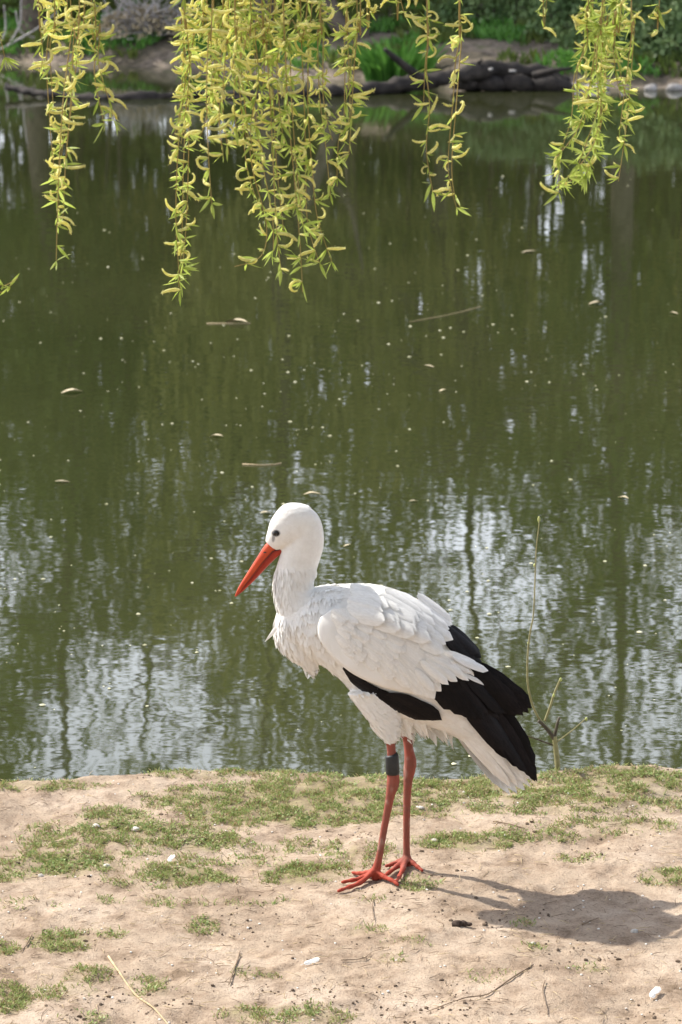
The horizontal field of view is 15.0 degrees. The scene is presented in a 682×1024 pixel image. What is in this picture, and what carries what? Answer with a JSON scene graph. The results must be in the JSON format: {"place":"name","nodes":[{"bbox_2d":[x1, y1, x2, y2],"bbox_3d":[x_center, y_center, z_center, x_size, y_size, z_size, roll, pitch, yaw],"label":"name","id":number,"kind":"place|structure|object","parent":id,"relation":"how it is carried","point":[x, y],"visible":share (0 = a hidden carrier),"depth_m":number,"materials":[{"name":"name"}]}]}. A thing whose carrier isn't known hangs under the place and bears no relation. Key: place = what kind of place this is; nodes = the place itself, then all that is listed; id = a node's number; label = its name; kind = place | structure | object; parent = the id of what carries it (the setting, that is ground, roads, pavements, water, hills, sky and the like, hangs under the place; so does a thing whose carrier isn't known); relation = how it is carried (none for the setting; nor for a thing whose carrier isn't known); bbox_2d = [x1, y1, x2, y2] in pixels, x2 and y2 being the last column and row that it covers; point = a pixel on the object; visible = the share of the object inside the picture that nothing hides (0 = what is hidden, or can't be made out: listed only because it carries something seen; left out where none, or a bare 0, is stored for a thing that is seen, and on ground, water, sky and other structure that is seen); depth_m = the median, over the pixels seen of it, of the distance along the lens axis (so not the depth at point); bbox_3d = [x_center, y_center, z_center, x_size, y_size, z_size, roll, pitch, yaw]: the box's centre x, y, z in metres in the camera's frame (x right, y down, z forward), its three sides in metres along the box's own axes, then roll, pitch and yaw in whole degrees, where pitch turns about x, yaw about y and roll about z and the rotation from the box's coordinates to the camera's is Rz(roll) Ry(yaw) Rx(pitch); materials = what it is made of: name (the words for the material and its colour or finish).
{"place":"outdoors","nodes":[
{"label":"outdoors","id":0,"kind":"place"},
{"bbox_2d":[0,0,671,305],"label":"weeping willow","id":1,"kind":"object","parent":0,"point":[239,29],"visible":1,"depth_m":4.66,"materials":[{"name":"green plant"}]},
{"bbox_2d":[0,63,681,781],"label":"pond water","id":2,"kind":"structure","parent":0,"point":[498,447],"depth_m":12.21,"materials":[{"name":"green liquid"}]},
{"bbox_2d":[61,388,80,392],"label":"floating leaf","id":3,"kind":"object","parent":2,"relation":"on","point":[71,389],"visible":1,"depth_m":12.91,"materials":[{"name":"beige plant"}]},
{"bbox_2d":[207,323,249,323],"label":"floating twig","id":4,"kind":"object","parent":2,"relation":"on","point":[228,323],"visible":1,"depth_m":15.21,"materials":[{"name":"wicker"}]},
{"bbox_2d":[226,318,246,321],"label":"floating leaf","id":5,"kind":"object","parent":2,"relation":"on","point":[236,319],"visible":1,"depth_m":15.23,"materials":[{"name":"beige plant"}]},
{"bbox_2d":[242,463,280,465],"bbox_3d":[-0.339,-0.205,11.164,0.171,0.005,0.038,-2,13,-8],"label":"floating twig","id":6,"kind":"object","parent":2,"relation":"on","point":[261,464],"visible":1,"depth_m":11.15,"materials":[{"name":"wood"}]},
{"bbox_2d":[4,47,572,99],"bbox_3d":[-0.471,-6.192,36.721,8.397,0.735,1.724,-3,13,-15],"label":"fallen log","id":7,"kind":"object","parent":2,"relation":"in","point":[536,76],"visible":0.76,"depth_m":37.32,"materials":[{"name":"wood"}]},
{"bbox_2d":[0,185,665,767],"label":"floating flecks","id":8,"kind":"object","parent":2,"relation":"on","point":[354,493],"visible":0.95,"depth_m":10.73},
{"bbox_2d":[409,306,479,321],"bbox_3d":[0.641,-1.189,15.580,0.032,0.003,0.794,9,15,34],"label":"floating twig","id":9,"kind":"object","parent":2,"relation":"on","point":[443,315],"visible":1,"depth_m":15.51,"materials":[{"name":"wood"}]},
{"bbox_2d":[644,84,656,90],"bbox_3d":[4.511,-6.168,37.803,0.199,0.144,0.169,0,13,0],"label":"shore stone","id":10,"kind":"object","parent":2,"relation":"on","point":[651,87],"visible":0.81,"depth_m":37.75,"materials":[{"name":"grey stone"}]},
{"bbox_2d":[666,83,681,90],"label":"shore stone","id":11,"kind":"object","parent":2,"relation":"in","point":[674,87],"visible":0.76,"depth_m":37.72,"materials":[{"name":"grey stone"}]},
{"bbox_2d":[0,765,681,1023],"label":"sandy bank","id":12,"kind":"structure","parent":0,"point":[519,991],"depth_m":5.69,"materials":[{"name":"beige sand"}]},
{"bbox_2d":[107,955,167,1023],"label":"straw stalk","id":13,"kind":"object","parent":12,"relation":"on","point":[123,978],"visible":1,"depth_m":5.28,"materials":[{"name":"beige plant"}]},
{"bbox_2d":[229,950,240,983],"bbox_3d":[-0.220,0.949,5.412,0.006,0.019,0.210,1,13,3],"label":"dry twig","id":14,"kind":"object","parent":12,"relation":"on","point":[235,965],"visible":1,"depth_m":5.40,"materials":[{"name":"brown wood"}]},
{"bbox_2d":[301,957,319,964],"bbox_3d":[-0.064,0.937,5.409,0.043,0.012,0.011,-4,13,-17],"label":"fallen feather","id":15,"kind":"object","parent":12,"relation":"on","point":[311,961],"visible":1,"depth_m":5.41,"materials":[{"name":"white"}]},
{"bbox_2d":[0,765,681,1023],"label":"straw litter","id":16,"kind":"object","parent":12,"relation":"on","point":[323,913],"visible":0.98,"depth_m":5.62,"materials":[{"name":"beige plant"}]},
{"bbox_2d":[0,769,681,1023],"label":"soil crumbs","id":17,"kind":"object","parent":12,"relation":"on","point":[441,979],"visible":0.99,"depth_m":5.47,"materials":[{"name":"brown soil"}]},
{"bbox_2d":[0,771,681,1022],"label":"pale grit","id":18,"kind":"object","parent":12,"relation":"on","point":[112,997],"visible":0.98,"depth_m":5.63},
{"bbox_2d":[341,947,388,959],"bbox_3d":[0.051,0.930,5.450,0.122,0.009,0.011,-9,16,-36],"label":"dry twig","id":19,"kind":"object","parent":12,"relation":"on","point":[364,957],"visible":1,"depth_m":5.44,"materials":[{"name":"brown wood"}]},
{"bbox_2d":[235,503,536,891],"bbox_3d":[0.103,0.406,5.840,0.680,0.873,0.263,0,13,0],"label":"stork","id":20,"kind":"object","parent":12,"relation":"on","point":[404,666],"visible":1,"depth_m":5.76},
{"bbox_2d":[452,920,471,926],"bbox_3d":[0.260,0.889,5.608,0.045,0.019,0.024,-6,14,-26],"label":"soil clod","id":21,"kind":"object","parent":12,"relation":"on","point":[457,923],"visible":1,"depth_m":5.60,"materials":[{"name":"brown soil"}]},
{"bbox_2d":[426,964,533,1011],"bbox_3d":[0.294,0.970,5.270,0.313,0.016,0.031,-12,17,-42],"label":"dry twig","id":22,"kind":"object","parent":12,"relation":"on","point":[528,967],"visible":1,"depth_m":5.26,"materials":[{"name":"brown wood"}]},
{"bbox_2d":[493,820,524,828],"bbox_3d":[0.404,0.751,6.233,0.084,0.008,0.004,6,14,26],"label":"dry twig","id":23,"kind":"object","parent":12,"relation":"on","point":[506,823],"visible":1,"depth_m":6.23,"materials":[{"name":"beige wood"}]},
{"bbox_2d":[542,980,547,1014],"bbox_3d":[0.412,0.977,5.226,0.011,0.010,0.155,0,13,0],"label":"dry twig","id":24,"kind":"object","parent":12,"relation":"on","point":[543,996],"visible":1,"depth_m":5.23,"materials":[{"name":"beige wood"}]},
{"bbox_2d":[526,516,587,769],"bbox_3d":[0.544,0.342,6.559,0.177,0.693,0.046,-2,13,-8],"label":"sapling","id":25,"kind":"object","parent":12,"relation":"on","point":[553,736],"visible":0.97,"depth_m":6.61,"materials":[{"name":"plant"}]},
{"bbox_2d":[649,987,660,999],"bbox_3d":[0.633,0.974,5.257,0.015,0.011,0.050,8,15,33],"label":"fallen feather","id":26,"kind":"object","parent":12,"relation":"on","point":[654,992],"visible":1,"depth_m":5.26,"materials":[{"name":"white"}]},
{"bbox_2d":[0,762,681,1023],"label":"grass","id":27,"kind":"structure","parent":0,"point":[372,809],"depth_m":6.22,"materials":[{"name":"green plant"}]},
{"bbox_2d":[0,0,681,87],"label":"bank","id":28,"kind":"structure","parent":0,"point":[158,54],"depth_m":41.54,"materials":[{"name":"soil"}]},
{"bbox_2d":[0,0,56,49],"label":"bare shrub","id":29,"kind":"object","parent":28,"relation":"on","point":[17,30],"visible":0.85,"depth_m":46.14,"materials":[{"name":"grey wood"}]},
{"bbox_2d":[20,0,44,32],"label":"tree","id":30,"kind":"object","parent":28,"relation":"on","point":[33,23],"visible":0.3,"depth_m":46.99,"materials":[{"name":"grey plant"}]},
{"bbox_2d":[0,0,110,19],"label":"bush","id":31,"kind":"object","parent":28,"relation":"on","point":[17,3],"visible":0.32,"depth_m":48.40,"materials":[{"name":"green plant"}]},
{"bbox_2d":[87,0,214,40],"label":"brush pile","id":32,"kind":"object","parent":28,"relation":"on","point":[137,16],"visible":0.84,"depth_m":45.56,"materials":[{"name":"grey wood"}]},
{"bbox_2d":[146,0,253,18],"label":"bush","id":33,"kind":"object","parent":28,"relation":"on","point":[209,3],"visible":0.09,"depth_m":47.59,"materials":[{"name":"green plant"}]},
{"bbox_2d":[248,0,362,35],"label":"tree","id":34,"kind":"object","parent":28,"relation":"on","point":[266,2],"visible":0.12,"depth_m":44.22,"materials":[{"name":"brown plant"}]},
{"bbox_2d":[278,0,364,12],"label":"bush","id":35,"kind":"object","parent":28,"relation":"on","point":[338,1],"visible":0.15,"depth_m":45.90,"materials":[{"name":"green plant"}]},
{"bbox_2d":[0,0,681,78],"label":"undergrowth","id":36,"kind":"object","parent":28,"relation":"on","point":[511,30],"visible":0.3,"depth_m":42.64,"materials":[{"name":"green plant"}]},
{"bbox_2d":[321,0,368,38],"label":"bent trunk","id":37,"kind":"object","parent":28,"relation":"on","point":[338,18],"visible":0.44,"depth_m":43.02,"materials":[{"name":"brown plant"}]},
{"bbox_2d":[342,37,447,81],"bbox_3d":[0.846,-6.949,40.021,1.681,0.801,1.274,0,13,0],"label":"leafy plant","id":38,"kind":"object","parent":28,"relation":"on","point":[377,63],"visible":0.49,"depth_m":39.85,"materials":[{"name":"green plant"}]},
{"bbox_2d":[387,0,482,8],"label":"bush","id":39,"kind":"object","parent":28,"relation":"on","point":[419,1],"visible":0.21,"depth_m":45.24,"materials":[{"name":"green plant"}]},
{"bbox_2d":[423,0,585,23],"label":"ivy bush","id":40,"kind":"object","parent":28,"relation":"on","point":[473,7],"visible":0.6,"depth_m":43.08,"materials":[{"name":"green plant"}]},
{"bbox_2d":[523,0,594,40],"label":"ivy bush","id":41,"kind":"object","parent":28,"relation":"on","point":[552,14],"visible":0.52,"depth_m":41.07,"materials":[{"name":"green plant"}]},
{"bbox_2d":[547,0,681,52],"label":"ivy bush","id":42,"kind":"object","parent":28,"relation":"on","point":[571,38],"visible":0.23,"depth_m":40.14,"materials":[{"name":"green plant"}]},
{"bbox_2d":[620,0,681,56],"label":"ivy bush","id":43,"kind":"object","parent":28,"relation":"on","point":[663,39],"visible":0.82,"depth_m":39.31,"materials":[{"name":"green plant"}]}
]}

